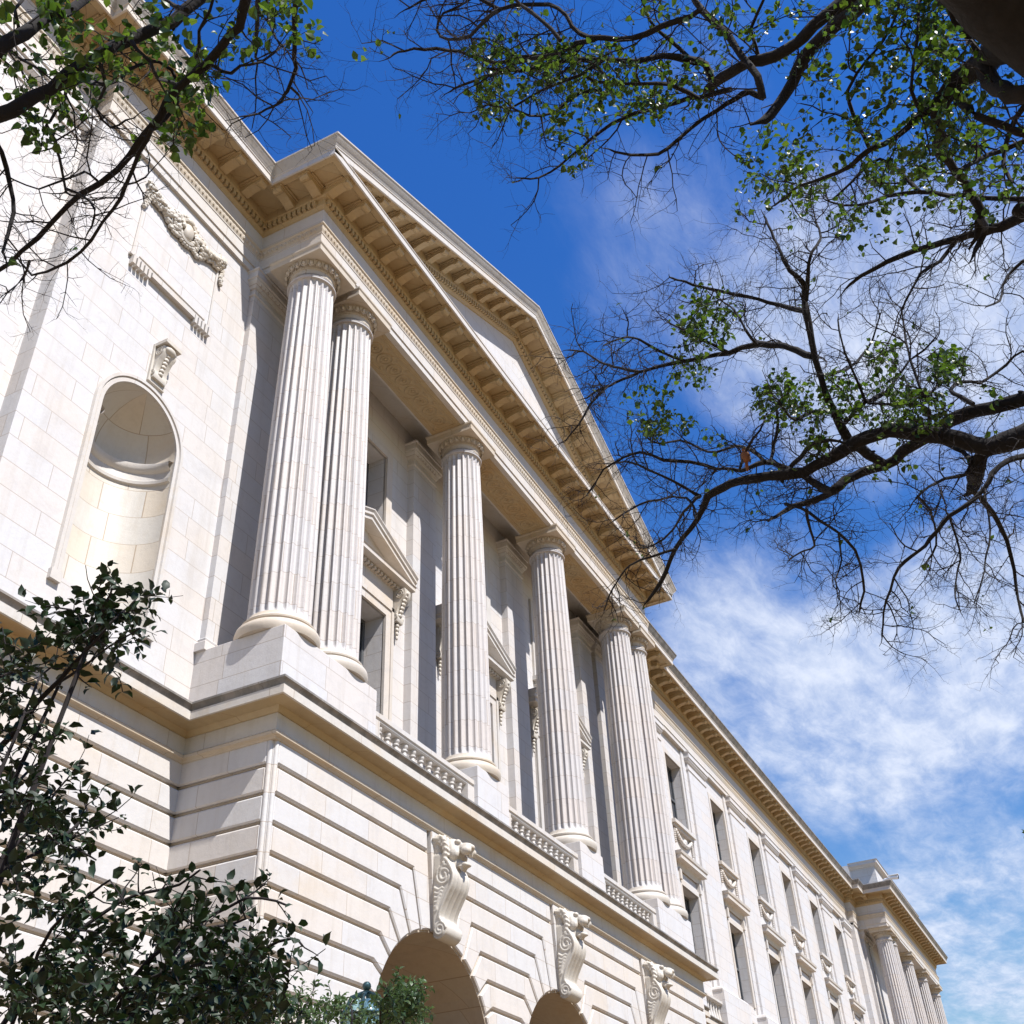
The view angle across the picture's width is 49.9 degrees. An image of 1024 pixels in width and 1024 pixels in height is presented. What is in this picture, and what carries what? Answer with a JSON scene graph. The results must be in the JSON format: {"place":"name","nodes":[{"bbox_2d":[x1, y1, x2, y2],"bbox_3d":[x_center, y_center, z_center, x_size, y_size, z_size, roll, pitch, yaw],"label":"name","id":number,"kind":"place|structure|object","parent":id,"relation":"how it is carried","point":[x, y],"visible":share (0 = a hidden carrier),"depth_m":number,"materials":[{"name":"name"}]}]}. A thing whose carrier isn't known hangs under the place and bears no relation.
{"place":"outdoors","nodes":[
{"label":"outdoors","id":0,"kind":"place"},
{"bbox_2d":[0,0,947,1023],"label":"courthouse building","id":1,"kind":"structure","parent":0,"point":[388,706],"depth_m":22.85,"materials":[{"name":"stone"}]},
{"bbox_2d":[359,618,364,664],"bbox_3d":[-3.876,3.416,23.599,0.100,3.650,2.300,-19,-39,20],"label":"window","id":2,"kind":"structure","parent":1,"relation":"in","point":[362,623],"depth_m":25.13,"materials":[{"name":"glass"}]},
{"bbox_2d":[365,463,368,505],"bbox_3d":[-4.093,-0.748,26.705,0.100,2.450,2.000,-19,-39,20],"label":"window","id":3,"kind":"structure","parent":1,"relation":"in","point":[367,470],"depth_m":27.73,"materials":[{"name":"glass"}]},
{"bbox_2d":[666,765,677,819],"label":"window","id":4,"kind":"structure","parent":1,"relation":"in","point":[674,810],"depth_m":44.21,"materials":[{"name":"glass"}]},
{"bbox_2d":[684,896,695,952],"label":"window","id":5,"kind":"structure","parent":1,"relation":"in","point":[687,906],"depth_m":41.40,"materials":[{"name":"glass"}]},
{"bbox_2d":[712,811,721,859],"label":"window","id":6,"kind":"structure","parent":1,"relation":"in","point":[716,832],"depth_m":48.31,"materials":[{"name":"glass"}]},
{"bbox_2d":[731,933,743,1000],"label":"window","id":7,"kind":"structure","parent":1,"relation":"in","point":[733,940],"depth_m":45.04,"materials":[{"name":"glass"}]},
{"bbox_2d":[750,849,758,895],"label":"window","id":8,"kind":"structure","parent":1,"relation":"in","point":[750,849],"depth_m":52.38,"materials":[{"name":"glass"}]},
{"bbox_2d":[770,963,781,1023],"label":"window","id":9,"kind":"structure","parent":1,"relation":"in","point":[770,963],"depth_m":49.14,"materials":[{"name":"glass"}]},
{"bbox_2d":[883,873,898,880],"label":"security camera","id":10,"kind":"object","parent":1,"relation":"on","point":[893,876],"visible":0.74,"depth_m":69.35,"materials":[{"name":"white plastic"}]},
{"bbox_2d":[144,0,1023,1023],"label":"sky","id":11,"kind":"structure","parent":0,"point":[929,786],"materials":[{"name":"blue"}]},
{"label":"ground","id":12,"kind":"structure","parent":0,"visible":0},
{"bbox_2d":[0,560,331,1023],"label":"shrub","id":13,"kind":"object","parent":12,"relation":"on","point":[231,992],"visible":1,"depth_m":2.94,"materials":[{"name":"green plant"}]},
{"bbox_2d":[0,0,378,351],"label":"overhanging tree","id":14,"kind":"object","parent":12,"relation":"on","point":[68,77],"visible":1,"depth_m":3.81,"materials":[{"name":"green plant"}]},
{"bbox_2d":[260,966,435,1023],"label":"shrub","id":15,"kind":"object","parent":12,"relation":"on","point":[403,999],"visible":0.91,"depth_m":5.19,"materials":[{"name":"green plant"}]},
{"bbox_2d":[322,981,382,1023],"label":"street lamp","id":16,"kind":"object","parent":12,"relation":"on","point":[366,986],"visible":0.34,"depth_m":8.25,"materials":[{"name":"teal metal"}]},
{"bbox_2d":[270,0,1023,383],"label":"overhanging tree","id":17,"kind":"object","parent":12,"relation":"on","point":[994,28],"visible":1,"depth_m":5.41,"materials":[{"name":"green plant"}]},
{"bbox_2d":[504,151,1023,832],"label":"overhanging tree","id":18,"kind":"object","parent":12,"relation":"on","point":[914,431],"visible":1,"depth_m":8.71,"materials":[{"name":"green plant"}]},
{"bbox_2d":[740,446,750,470],"bbox_3d":[1.881,-0.432,8.840,0.083,0.212,0.086,21,-43,-29],"label":"bird","id":19,"kind":"object","parent":18,"relation":"on","point":[745,457],"visible":1,"depth_m":8.82}
]}

